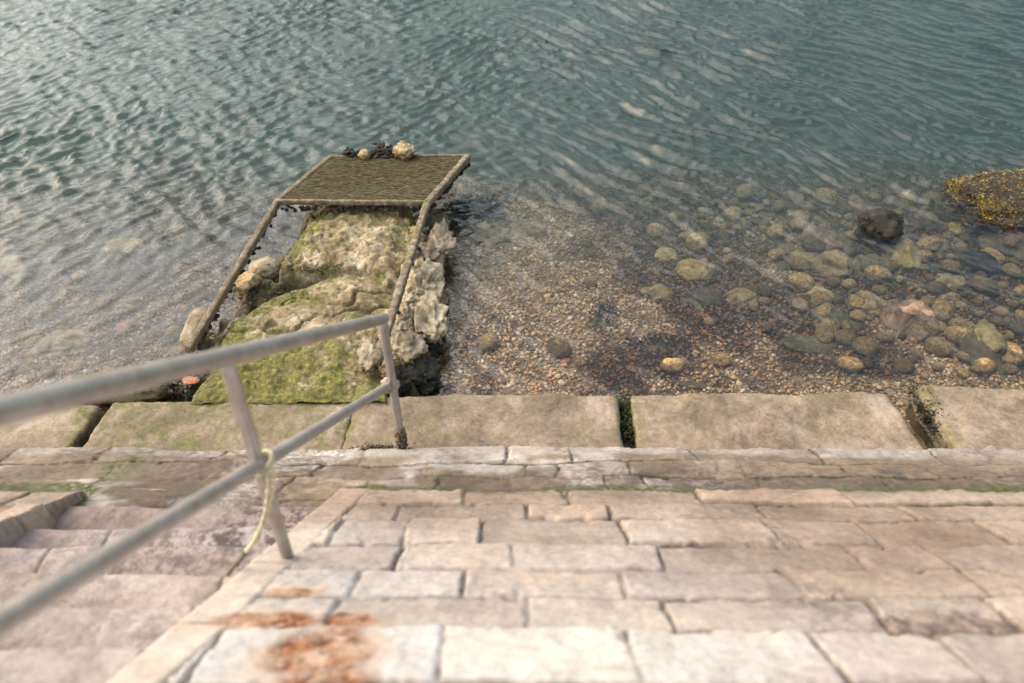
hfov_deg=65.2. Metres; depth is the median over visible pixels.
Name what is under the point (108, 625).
stone stairs
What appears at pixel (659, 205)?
cobble
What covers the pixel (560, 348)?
cobble
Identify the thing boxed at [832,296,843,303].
cobble
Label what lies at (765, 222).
cobble
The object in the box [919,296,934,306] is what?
cobble
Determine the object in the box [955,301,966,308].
cobble
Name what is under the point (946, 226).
cobble
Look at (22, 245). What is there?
cobble
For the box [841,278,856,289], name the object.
cobble
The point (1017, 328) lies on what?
cobble
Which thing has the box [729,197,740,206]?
cobble
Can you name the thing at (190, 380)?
stone
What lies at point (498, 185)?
gravel
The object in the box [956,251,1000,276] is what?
rock
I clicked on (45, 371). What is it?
cobble
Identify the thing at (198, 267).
cobble
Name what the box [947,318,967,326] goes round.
cobble
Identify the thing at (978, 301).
cobble
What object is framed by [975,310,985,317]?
cobble
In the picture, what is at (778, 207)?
cobble
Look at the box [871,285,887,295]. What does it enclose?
cobble
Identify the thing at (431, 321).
boulder
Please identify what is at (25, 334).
cobble
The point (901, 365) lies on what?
cobble
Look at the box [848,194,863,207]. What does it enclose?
cobble
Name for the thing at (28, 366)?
cobble
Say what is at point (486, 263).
cobble
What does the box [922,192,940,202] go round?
cobble
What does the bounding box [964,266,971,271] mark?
cobble
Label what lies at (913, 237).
cobble
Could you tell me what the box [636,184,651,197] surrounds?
cobble
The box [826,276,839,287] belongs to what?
cobble
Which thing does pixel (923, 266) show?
cobble
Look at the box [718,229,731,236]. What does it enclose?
cobble
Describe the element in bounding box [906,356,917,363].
cobble
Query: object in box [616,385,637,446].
seaweed
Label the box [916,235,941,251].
cobble
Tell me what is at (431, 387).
boulder
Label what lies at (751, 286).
cobble
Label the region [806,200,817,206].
cobble
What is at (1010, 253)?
cobble
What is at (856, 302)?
cobble
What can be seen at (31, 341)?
cobble
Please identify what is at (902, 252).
rock
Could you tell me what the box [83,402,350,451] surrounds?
kerb block
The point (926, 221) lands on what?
cobble
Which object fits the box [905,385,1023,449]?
kerb block
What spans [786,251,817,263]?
rock
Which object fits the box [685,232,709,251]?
cobble
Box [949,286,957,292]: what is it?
cobble
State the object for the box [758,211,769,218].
cobble
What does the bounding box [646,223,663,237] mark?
cobble
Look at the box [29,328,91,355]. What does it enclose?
rock
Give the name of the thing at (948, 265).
cobble
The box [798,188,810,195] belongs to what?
cobble
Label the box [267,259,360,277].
seaweed
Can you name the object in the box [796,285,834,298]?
rock
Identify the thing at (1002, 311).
cobble
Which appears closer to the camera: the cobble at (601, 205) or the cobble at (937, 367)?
the cobble at (937, 367)
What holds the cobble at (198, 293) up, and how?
on the seabed
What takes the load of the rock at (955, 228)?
on the seabed
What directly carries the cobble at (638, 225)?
on the seabed
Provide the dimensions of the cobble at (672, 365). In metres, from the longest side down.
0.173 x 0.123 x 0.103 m
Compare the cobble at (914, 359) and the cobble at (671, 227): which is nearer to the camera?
the cobble at (914, 359)
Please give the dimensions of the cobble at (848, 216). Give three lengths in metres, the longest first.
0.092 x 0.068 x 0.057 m
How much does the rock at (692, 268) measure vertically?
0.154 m
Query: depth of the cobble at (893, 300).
6.06 m
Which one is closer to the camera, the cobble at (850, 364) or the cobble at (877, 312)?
the cobble at (850, 364)
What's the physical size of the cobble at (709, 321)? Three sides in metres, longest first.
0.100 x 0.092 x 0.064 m
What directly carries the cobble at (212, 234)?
on the seabed
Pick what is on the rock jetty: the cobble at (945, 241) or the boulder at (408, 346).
the boulder at (408, 346)
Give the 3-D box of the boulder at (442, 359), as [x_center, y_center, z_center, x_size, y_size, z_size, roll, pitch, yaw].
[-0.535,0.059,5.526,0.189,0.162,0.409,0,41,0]
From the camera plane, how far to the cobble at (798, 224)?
7.06 m
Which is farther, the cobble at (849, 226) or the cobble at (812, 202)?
the cobble at (812, 202)
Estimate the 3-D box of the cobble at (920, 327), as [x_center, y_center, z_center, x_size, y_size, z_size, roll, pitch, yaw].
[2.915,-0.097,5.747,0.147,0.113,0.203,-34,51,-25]
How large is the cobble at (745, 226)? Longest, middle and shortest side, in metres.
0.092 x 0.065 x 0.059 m
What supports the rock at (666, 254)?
on the seabed
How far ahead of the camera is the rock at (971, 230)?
6.94 m
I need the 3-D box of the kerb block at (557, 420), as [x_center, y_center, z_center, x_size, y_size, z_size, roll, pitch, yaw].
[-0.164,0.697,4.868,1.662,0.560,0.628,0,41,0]
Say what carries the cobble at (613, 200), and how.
on the seabed
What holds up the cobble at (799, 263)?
on the seabed
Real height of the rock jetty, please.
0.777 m
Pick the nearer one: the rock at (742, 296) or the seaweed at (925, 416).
the seaweed at (925, 416)
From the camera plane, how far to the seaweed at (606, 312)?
5.91 m
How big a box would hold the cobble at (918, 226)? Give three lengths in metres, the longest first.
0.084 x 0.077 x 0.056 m
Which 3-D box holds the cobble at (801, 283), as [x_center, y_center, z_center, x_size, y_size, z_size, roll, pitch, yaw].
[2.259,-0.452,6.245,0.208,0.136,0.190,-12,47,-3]
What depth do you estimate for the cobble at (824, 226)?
7.08 m
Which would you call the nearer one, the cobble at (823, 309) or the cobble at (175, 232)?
the cobble at (823, 309)
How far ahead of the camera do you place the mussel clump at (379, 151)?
6.89 m
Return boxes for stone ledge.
[0,445,1023,508]
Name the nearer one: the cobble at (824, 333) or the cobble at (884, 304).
the cobble at (824, 333)
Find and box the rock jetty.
[185,205,420,404]
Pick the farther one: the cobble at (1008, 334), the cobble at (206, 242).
the cobble at (206, 242)
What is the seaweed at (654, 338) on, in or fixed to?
on the seabed
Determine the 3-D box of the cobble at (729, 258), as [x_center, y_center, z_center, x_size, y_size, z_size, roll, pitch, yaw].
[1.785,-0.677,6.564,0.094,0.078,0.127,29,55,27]
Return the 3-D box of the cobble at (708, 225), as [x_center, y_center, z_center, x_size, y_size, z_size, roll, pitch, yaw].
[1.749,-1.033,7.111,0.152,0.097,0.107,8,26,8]
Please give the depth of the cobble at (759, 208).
7.40 m
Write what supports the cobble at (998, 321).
on the seabed
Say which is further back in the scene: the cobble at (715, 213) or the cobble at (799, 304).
the cobble at (715, 213)
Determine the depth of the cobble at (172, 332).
5.80 m
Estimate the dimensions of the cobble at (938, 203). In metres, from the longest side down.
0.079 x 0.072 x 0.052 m
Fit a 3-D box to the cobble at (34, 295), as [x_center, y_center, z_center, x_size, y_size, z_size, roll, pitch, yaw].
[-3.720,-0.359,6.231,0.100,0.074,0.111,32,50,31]
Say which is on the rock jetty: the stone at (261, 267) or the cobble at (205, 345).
the stone at (261, 267)
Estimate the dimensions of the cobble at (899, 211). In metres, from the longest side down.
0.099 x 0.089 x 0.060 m
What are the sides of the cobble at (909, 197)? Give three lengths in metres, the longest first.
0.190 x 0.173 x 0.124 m
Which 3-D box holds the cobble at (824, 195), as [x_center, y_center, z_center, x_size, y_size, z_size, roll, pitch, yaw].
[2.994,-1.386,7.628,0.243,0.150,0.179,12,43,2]
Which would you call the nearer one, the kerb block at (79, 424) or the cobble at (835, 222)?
the kerb block at (79, 424)
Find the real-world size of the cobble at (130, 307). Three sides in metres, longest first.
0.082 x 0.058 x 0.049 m
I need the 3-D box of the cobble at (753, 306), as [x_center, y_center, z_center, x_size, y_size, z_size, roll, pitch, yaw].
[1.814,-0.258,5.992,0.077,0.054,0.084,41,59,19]
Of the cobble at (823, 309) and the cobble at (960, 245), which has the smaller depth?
the cobble at (823, 309)
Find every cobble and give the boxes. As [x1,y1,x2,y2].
[15,241,29,249]
[17,330,33,339]
[19,361,35,372]
[23,352,34,361]
[24,212,30,217]
[25,335,42,346]
[26,217,44,228]
[26,290,42,300]
[38,251,44,256]
[38,305,58,318]
[39,264,49,273]
[40,366,54,376]
[57,245,62,251]
[60,320,67,325]
[71,270,86,281]
[72,297,80,302]
[72,360,85,369]
[81,348,91,356]
[86,369,95,374]
[89,215,99,221]
[95,295,113,308]
[108,270,122,280]
[112,221,119,227]
[127,304,134,311]
[164,325,182,339]
[170,344,187,357]
[171,230,180,235]
[190,286,208,301]
[194,265,201,270]
[196,338,212,351]
[202,237,210,246]
[209,232,215,237]
[223,243,233,252]
[458,186,471,195]
[476,332,498,351]
[483,259,489,267]
[496,193,507,201]
[518,195,526,199]
[545,202,552,207]
[546,337,571,358]
[573,183,595,199]
[583,277,597,287]
[591,198,611,213]
[609,198,616,204]
[617,204,625,210]
[635,222,643,228]
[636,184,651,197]
[643,196,652,203]
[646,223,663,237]
[649,193,656,199]
[654,184,665,196]
[654,201,667,209]
[659,358,684,373]
[668,187,673,193]
[668,224,674,230]
[669,211,684,222]
[678,232,689,240]
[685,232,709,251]
[689,197,698,205]
[691,193,699,197]
[692,224,698,229]
[697,207,705,212]
[698,212,705,218]
[700,220,716,229]
[703,317,715,326]
[712,210,718,216]
[713,352,730,366]
[718,223,727,228]
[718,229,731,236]
[722,247,730,253]
[723,206,742,221]
[723,253,735,264]
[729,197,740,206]
[732,224,741,230]
[735,184,754,200]
[740,204,749,209]
[741,223,750,230]
[743,208,753,215]
[743,282,757,292]
[747,259,756,265]
[748,203,756,208]
[749,302,758,311]
[751,217,760,224]
[755,204,764,212]
[757,189,766,196]
[757,296,769,304]
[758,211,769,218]
[759,225,767,231]
[759,287,771,297]
[760,219,768,226]
[760,321,771,333]
[762,199,770,205]
[766,224,786,240]
[768,249,785,260]
[770,212,776,217]
[772,200,784,213]
[777,260,787,271]
[778,243,794,255]
[782,191,794,200]
[784,238,793,243]
[785,203,792,208]
[787,273,813,292]
[788,255,810,271]
[789,218,807,231]
[791,298,809,311]
[793,210,811,220]
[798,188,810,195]
[801,205,817,213]
[801,234,826,252]
[805,271,813,276]
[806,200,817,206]
[810,290,832,305]
[813,188,838,203]
[815,323,833,343]
[816,303,834,315]
[817,224,826,228]
[821,317,840,332]
[824,243,838,251]
[824,270,834,277]
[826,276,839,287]
[831,200,853,215]
[831,217,840,227]
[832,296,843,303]
[833,329,855,346]
[837,356,863,372]
[840,320,851,330]
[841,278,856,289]
[843,213,852,219]
[843,246,854,255]
[844,230,859,241]
[846,222,856,229]
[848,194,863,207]
[848,296,865,308]
[849,310,865,320]
[852,322,863,331]
[852,336,878,356]
[853,205,863,212]
[860,191,867,196]
[861,241,881,253]
[862,355,873,367]
[864,266,892,283]
[866,313,874,321]
[867,192,881,201]
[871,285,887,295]
[873,309,881,316]
[876,331,894,342]
[879,300,891,308]
[885,188,892,194]
[888,299,898,302]
[889,260,898,268]
[892,358,914,373]
[894,208,902,214]
[896,192,915,206]
[896,275,903,282]
[898,332,906,339]
[903,226,911,233]
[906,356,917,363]
[909,234,918,241]
[910,323,932,336]
[914,213,921,219]
[914,224,922,229]
[914,350,924,358]
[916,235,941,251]
[916,290,926,298]
[917,249,933,263]
[918,198,929,205]
[918,214,937,229]
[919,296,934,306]
[920,264,928,269]
[921,206,929,210]
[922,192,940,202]
[924,337,953,356]
[925,273,934,280]
[925,281,946,294]
[931,214,940,220]
[931,298,954,322]
[931,364,944,371]
[935,200,942,205]
[937,320,946,331]
[939,294,948,300]
[940,238,948,245]
[940,244,948,251]
[940,259,961,271]
[941,211,960,222]
[943,326,972,342]
[944,222,949,230]
[945,231,954,237]
[945,253,954,259]
[947,292,960,301]
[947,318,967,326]
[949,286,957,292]
[954,248,968,254]
[955,242,967,248]
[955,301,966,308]
[955,366,969,378]
[957,351,969,362]
[959,291,967,297]
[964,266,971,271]
[969,276,998,294]
[969,357,995,375]
[972,232,980,237]
[973,297,983,305]
[975,271,986,276]
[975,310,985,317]
[978,233,1000,250]
[978,319,988,323]
[980,248,1004,264]
[991,316,1005,326]
[993,306,1008,317]
[997,281,1008,288]
[1002,263,1022,278]
[1002,341,1023,366]
[1003,363,1017,373]
[1004,317,1010,324]
[1004,330,1014,338]
[1007,250,1013,256]
[1007,300,1018,307]
[1008,257,1018,264]
[1010,321,1023,336]
[1013,285,1023,296]
[1014,310,1023,320]
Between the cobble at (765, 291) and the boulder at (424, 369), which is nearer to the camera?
the boulder at (424, 369)
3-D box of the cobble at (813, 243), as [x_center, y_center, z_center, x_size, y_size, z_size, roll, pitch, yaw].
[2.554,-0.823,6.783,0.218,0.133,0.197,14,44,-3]
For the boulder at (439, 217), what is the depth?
6.45 m
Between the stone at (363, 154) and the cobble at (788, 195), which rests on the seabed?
the cobble at (788, 195)
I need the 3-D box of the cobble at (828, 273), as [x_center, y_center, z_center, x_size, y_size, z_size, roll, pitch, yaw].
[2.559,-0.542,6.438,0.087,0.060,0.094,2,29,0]
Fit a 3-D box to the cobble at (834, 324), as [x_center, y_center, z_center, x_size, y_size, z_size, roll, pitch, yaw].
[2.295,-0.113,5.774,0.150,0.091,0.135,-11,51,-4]
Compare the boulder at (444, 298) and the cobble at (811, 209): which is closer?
the boulder at (444, 298)
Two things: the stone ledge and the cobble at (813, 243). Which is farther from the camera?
the cobble at (813, 243)
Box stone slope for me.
[0,488,1023,682]
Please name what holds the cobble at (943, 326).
on the seabed
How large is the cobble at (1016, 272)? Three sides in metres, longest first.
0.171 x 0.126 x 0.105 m
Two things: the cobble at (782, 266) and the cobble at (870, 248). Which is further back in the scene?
the cobble at (870, 248)
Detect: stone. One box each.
[70,366,174,405]
[179,307,208,346]
[182,376,199,384]
[233,270,262,294]
[249,256,279,278]
[357,149,370,159]
[367,242,384,255]
[392,140,416,160]
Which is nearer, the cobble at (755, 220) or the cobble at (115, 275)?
the cobble at (115, 275)
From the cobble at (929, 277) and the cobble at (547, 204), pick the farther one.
the cobble at (547, 204)
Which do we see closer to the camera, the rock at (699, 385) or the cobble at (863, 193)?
the rock at (699, 385)
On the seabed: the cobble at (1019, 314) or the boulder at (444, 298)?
the cobble at (1019, 314)
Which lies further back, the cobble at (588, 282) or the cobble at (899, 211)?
the cobble at (899, 211)
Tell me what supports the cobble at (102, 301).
on the seabed
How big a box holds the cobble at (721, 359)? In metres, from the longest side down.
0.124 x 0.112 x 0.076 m
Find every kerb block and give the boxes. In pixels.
[0,405,103,448]
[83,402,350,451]
[342,392,623,449]
[630,391,923,450]
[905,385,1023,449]
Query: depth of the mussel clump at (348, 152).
6.89 m
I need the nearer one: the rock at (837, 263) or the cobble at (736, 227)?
the rock at (837, 263)
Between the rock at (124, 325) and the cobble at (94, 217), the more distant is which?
the cobble at (94, 217)
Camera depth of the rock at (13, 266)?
6.50 m
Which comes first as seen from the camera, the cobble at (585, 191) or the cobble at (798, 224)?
the cobble at (798, 224)
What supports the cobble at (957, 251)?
on the seabed
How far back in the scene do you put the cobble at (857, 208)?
7.37 m
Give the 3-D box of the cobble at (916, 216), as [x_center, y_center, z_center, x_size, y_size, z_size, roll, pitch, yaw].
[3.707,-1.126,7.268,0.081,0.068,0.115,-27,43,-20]
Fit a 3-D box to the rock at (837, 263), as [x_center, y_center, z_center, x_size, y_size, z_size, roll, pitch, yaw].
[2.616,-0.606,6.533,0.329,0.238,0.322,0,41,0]
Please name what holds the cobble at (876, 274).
on the seabed
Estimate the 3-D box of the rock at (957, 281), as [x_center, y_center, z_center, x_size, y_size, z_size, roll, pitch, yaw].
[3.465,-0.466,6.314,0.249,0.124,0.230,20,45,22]
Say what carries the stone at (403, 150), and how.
on the metal frame
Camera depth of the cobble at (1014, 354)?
5.41 m
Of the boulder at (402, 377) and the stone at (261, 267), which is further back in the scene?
the stone at (261, 267)
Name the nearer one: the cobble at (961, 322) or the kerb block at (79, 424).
the kerb block at (79, 424)
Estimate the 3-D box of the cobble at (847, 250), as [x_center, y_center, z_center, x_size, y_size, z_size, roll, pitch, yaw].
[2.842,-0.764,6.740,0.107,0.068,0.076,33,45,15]
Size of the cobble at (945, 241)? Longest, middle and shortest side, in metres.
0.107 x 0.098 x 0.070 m
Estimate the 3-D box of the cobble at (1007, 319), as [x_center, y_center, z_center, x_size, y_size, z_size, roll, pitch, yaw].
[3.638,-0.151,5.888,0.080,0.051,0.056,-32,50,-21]
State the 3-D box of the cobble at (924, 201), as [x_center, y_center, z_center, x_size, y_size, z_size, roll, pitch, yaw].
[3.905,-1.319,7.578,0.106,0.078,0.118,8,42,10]
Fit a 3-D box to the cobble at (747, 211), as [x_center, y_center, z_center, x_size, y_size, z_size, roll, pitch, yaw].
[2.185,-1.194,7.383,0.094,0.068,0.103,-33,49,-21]
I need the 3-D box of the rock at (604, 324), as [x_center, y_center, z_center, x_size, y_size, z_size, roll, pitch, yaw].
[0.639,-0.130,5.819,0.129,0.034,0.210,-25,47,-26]
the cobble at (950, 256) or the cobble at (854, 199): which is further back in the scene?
the cobble at (854, 199)
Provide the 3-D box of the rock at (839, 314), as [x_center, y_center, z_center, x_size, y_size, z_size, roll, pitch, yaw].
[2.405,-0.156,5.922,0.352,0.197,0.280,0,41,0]
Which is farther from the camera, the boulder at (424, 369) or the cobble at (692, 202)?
the cobble at (692, 202)
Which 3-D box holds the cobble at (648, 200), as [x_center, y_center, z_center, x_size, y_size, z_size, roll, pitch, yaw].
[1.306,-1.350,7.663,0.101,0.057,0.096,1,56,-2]
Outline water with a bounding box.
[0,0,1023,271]
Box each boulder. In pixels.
[357,335,377,374]
[377,355,399,377]
[378,329,427,364]
[386,301,418,331]
[388,363,411,396]
[400,257,445,297]
[402,292,420,305]
[405,225,426,244]
[406,352,441,388]
[411,290,448,344]
[414,240,440,261]
[416,377,442,395]
[425,342,444,358]
[426,217,457,263]
[429,212,450,229]
[437,337,447,365]
[439,290,448,304]
[443,258,451,284]
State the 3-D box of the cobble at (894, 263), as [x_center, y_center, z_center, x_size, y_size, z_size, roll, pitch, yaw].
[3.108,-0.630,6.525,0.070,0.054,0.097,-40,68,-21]
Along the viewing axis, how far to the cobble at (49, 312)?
6.01 m
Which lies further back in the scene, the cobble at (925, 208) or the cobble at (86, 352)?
the cobble at (925, 208)
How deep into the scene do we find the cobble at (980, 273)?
6.35 m
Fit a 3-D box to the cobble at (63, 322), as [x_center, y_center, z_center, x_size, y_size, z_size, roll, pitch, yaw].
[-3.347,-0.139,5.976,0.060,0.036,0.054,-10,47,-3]
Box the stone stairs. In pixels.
[0,488,318,682]
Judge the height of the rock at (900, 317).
0.372 m
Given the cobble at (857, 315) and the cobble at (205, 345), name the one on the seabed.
the cobble at (857, 315)
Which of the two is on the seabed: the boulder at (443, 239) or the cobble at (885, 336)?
the cobble at (885, 336)
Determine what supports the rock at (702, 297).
on the seabed
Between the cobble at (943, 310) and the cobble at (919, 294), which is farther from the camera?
the cobble at (919, 294)
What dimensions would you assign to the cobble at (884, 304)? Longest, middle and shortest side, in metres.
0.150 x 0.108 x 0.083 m
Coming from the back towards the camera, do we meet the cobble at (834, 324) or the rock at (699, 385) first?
the cobble at (834, 324)
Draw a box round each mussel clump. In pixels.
[342,146,360,158]
[368,142,398,159]
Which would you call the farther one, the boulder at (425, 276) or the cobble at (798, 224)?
the cobble at (798, 224)
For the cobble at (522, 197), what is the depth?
7.53 m
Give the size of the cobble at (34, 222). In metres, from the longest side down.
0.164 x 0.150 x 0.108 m
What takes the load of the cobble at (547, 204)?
on the seabed
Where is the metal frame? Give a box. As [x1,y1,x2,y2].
[185,154,470,365]
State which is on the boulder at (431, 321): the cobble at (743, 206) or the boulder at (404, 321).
the boulder at (404, 321)
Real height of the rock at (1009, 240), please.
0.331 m
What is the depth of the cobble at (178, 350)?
5.56 m
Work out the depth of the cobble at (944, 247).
6.69 m
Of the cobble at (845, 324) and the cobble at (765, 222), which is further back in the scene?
the cobble at (765, 222)
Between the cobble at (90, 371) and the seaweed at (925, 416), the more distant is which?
the cobble at (90, 371)
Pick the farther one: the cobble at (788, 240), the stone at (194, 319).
the cobble at (788, 240)
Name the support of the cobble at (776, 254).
on the seabed
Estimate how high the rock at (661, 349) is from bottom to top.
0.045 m
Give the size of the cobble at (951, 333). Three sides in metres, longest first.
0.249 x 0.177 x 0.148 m
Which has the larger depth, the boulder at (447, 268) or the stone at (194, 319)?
the boulder at (447, 268)
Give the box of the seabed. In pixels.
[0,0,1023,449]
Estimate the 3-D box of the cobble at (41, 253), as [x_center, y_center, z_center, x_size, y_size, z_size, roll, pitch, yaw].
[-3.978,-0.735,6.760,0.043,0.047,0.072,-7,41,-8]
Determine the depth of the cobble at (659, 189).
7.76 m
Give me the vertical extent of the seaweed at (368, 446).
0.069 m
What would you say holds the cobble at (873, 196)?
on the seabed
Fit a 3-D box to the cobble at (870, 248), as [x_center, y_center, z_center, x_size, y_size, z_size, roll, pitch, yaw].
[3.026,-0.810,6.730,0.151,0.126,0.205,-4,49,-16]
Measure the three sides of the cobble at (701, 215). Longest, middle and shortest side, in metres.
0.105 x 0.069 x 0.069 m
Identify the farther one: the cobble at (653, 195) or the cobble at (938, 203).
the cobble at (653, 195)
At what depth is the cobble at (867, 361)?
5.42 m
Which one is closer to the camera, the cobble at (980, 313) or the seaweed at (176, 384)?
the seaweed at (176, 384)
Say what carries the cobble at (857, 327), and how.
on the seabed
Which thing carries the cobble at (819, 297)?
on the seabed
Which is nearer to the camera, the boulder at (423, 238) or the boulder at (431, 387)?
the boulder at (431, 387)
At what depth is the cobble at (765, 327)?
5.70 m
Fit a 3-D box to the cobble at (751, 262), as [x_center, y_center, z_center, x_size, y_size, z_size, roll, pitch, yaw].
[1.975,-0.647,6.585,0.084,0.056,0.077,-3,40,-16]
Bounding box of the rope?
[226,449,276,575]
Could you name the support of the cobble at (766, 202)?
on the seabed
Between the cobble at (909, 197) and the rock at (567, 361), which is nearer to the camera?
the rock at (567, 361)
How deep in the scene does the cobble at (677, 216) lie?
7.26 m
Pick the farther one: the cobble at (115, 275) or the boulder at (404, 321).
the cobble at (115, 275)
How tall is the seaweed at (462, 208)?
0.228 m
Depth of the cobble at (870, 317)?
5.89 m
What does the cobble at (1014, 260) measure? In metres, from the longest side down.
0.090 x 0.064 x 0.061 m
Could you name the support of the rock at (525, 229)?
on the seabed
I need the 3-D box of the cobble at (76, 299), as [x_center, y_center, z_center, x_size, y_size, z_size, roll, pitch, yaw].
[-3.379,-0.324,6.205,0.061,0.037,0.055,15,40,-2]
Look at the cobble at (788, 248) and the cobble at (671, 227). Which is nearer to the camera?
the cobble at (788, 248)
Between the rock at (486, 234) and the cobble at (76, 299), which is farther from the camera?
the rock at (486, 234)
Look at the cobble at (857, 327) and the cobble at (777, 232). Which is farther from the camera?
the cobble at (777, 232)
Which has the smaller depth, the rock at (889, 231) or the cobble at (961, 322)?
the cobble at (961, 322)
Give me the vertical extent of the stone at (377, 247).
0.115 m
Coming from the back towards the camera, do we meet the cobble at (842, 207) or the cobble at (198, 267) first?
the cobble at (842, 207)
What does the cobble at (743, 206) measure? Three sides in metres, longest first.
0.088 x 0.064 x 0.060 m
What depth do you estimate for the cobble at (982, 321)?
5.84 m
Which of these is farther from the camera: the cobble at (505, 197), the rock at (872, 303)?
the cobble at (505, 197)
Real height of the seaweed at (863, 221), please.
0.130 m
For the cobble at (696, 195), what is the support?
on the seabed
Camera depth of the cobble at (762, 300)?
6.04 m
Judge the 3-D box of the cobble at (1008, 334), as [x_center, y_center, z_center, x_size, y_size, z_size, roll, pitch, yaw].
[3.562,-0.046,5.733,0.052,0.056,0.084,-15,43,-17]
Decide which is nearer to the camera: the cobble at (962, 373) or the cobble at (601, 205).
the cobble at (962, 373)
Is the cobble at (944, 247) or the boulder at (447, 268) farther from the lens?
the cobble at (944, 247)
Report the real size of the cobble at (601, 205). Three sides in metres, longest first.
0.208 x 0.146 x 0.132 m
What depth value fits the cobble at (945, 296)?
6.09 m
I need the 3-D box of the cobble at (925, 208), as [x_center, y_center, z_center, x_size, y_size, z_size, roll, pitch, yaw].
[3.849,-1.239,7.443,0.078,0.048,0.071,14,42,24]
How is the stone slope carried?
on the stone ledge
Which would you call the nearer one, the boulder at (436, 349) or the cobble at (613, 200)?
the boulder at (436, 349)
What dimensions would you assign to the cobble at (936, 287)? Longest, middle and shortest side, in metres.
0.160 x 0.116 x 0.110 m
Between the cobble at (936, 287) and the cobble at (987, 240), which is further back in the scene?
the cobble at (987, 240)
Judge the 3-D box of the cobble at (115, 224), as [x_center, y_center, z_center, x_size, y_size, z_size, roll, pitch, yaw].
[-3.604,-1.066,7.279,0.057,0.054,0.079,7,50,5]
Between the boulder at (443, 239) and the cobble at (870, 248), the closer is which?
the boulder at (443, 239)
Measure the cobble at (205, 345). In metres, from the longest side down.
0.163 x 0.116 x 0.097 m
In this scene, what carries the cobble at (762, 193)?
on the seabed
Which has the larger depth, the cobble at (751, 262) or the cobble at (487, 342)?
the cobble at (751, 262)
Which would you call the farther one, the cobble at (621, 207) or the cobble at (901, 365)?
the cobble at (621, 207)
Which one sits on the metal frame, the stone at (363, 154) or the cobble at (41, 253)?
the stone at (363, 154)
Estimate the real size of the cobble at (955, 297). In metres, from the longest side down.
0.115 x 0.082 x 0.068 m
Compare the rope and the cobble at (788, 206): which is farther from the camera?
the cobble at (788, 206)
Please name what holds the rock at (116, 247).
on the seabed
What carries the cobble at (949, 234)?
on the seabed
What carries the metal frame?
on the rock jetty
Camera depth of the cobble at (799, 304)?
5.96 m
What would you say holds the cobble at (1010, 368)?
on the seabed
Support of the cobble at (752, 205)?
on the seabed
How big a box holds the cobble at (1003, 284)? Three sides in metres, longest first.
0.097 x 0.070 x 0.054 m
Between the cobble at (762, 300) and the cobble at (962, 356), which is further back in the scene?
the cobble at (762, 300)
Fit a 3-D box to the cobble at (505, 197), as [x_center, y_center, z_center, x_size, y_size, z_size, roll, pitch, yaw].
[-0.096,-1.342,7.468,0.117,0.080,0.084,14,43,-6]
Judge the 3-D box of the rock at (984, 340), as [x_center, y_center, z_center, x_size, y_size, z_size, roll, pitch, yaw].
[3.279,0.116,5.562,0.387,0.374,0.540,0,41,0]
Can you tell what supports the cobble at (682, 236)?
on the seabed
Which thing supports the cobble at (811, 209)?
on the seabed
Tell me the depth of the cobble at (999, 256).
6.49 m
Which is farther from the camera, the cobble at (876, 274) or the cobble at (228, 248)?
the cobble at (228, 248)
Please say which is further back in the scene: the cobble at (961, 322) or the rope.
the cobble at (961, 322)
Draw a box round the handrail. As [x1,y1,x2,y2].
[0,313,407,637]
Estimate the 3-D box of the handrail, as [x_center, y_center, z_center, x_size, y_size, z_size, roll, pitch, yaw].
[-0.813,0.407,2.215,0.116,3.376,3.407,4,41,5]
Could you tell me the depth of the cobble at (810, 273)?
6.40 m
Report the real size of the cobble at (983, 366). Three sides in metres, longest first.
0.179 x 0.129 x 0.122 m
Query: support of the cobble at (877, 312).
on the seabed
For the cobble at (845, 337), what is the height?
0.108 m
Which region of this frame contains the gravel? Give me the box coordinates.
[0,165,1023,422]
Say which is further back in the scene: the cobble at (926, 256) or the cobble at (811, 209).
the cobble at (811, 209)
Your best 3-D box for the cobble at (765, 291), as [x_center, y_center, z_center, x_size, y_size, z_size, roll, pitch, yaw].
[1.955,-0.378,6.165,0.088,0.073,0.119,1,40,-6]
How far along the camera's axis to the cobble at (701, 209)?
7.43 m
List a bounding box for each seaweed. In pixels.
[131,359,209,395]
[198,274,308,306]
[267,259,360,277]
[349,442,415,450]
[429,185,523,239]
[576,293,629,337]
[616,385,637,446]
[617,329,695,356]
[851,211,904,229]
[902,374,949,447]
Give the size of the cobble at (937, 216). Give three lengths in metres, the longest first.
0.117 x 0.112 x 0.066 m
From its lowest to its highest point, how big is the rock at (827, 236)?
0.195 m
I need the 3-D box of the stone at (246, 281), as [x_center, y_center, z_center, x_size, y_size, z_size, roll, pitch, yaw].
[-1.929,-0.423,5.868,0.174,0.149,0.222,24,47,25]
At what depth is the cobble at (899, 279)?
6.32 m
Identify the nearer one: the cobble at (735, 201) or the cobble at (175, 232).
the cobble at (175, 232)
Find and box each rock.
[0,254,37,279]
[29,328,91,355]
[101,237,149,257]
[115,319,134,332]
[460,214,510,246]
[510,219,549,239]
[560,357,572,365]
[588,316,609,330]
[636,340,682,352]
[640,283,673,300]
[654,247,677,261]
[671,380,710,389]
[673,258,714,280]
[688,288,723,306]
[723,287,757,307]
[778,335,842,353]
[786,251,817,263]
[794,226,853,251]
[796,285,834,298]
[811,249,853,278]
[812,306,854,327]
[845,290,883,316]
[850,253,892,279]
[853,208,903,246]
[879,235,922,270]
[880,298,940,341]
[935,273,968,289]
[938,167,1023,234]
[948,221,968,235]
[954,323,1007,374]
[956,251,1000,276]
[966,223,986,234]
[985,228,1023,258]
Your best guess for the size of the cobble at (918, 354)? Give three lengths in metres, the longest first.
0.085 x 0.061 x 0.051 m
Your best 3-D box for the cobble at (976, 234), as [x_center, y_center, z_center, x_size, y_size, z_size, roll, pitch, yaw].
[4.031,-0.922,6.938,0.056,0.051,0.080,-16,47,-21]
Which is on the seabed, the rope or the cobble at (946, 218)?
the cobble at (946, 218)

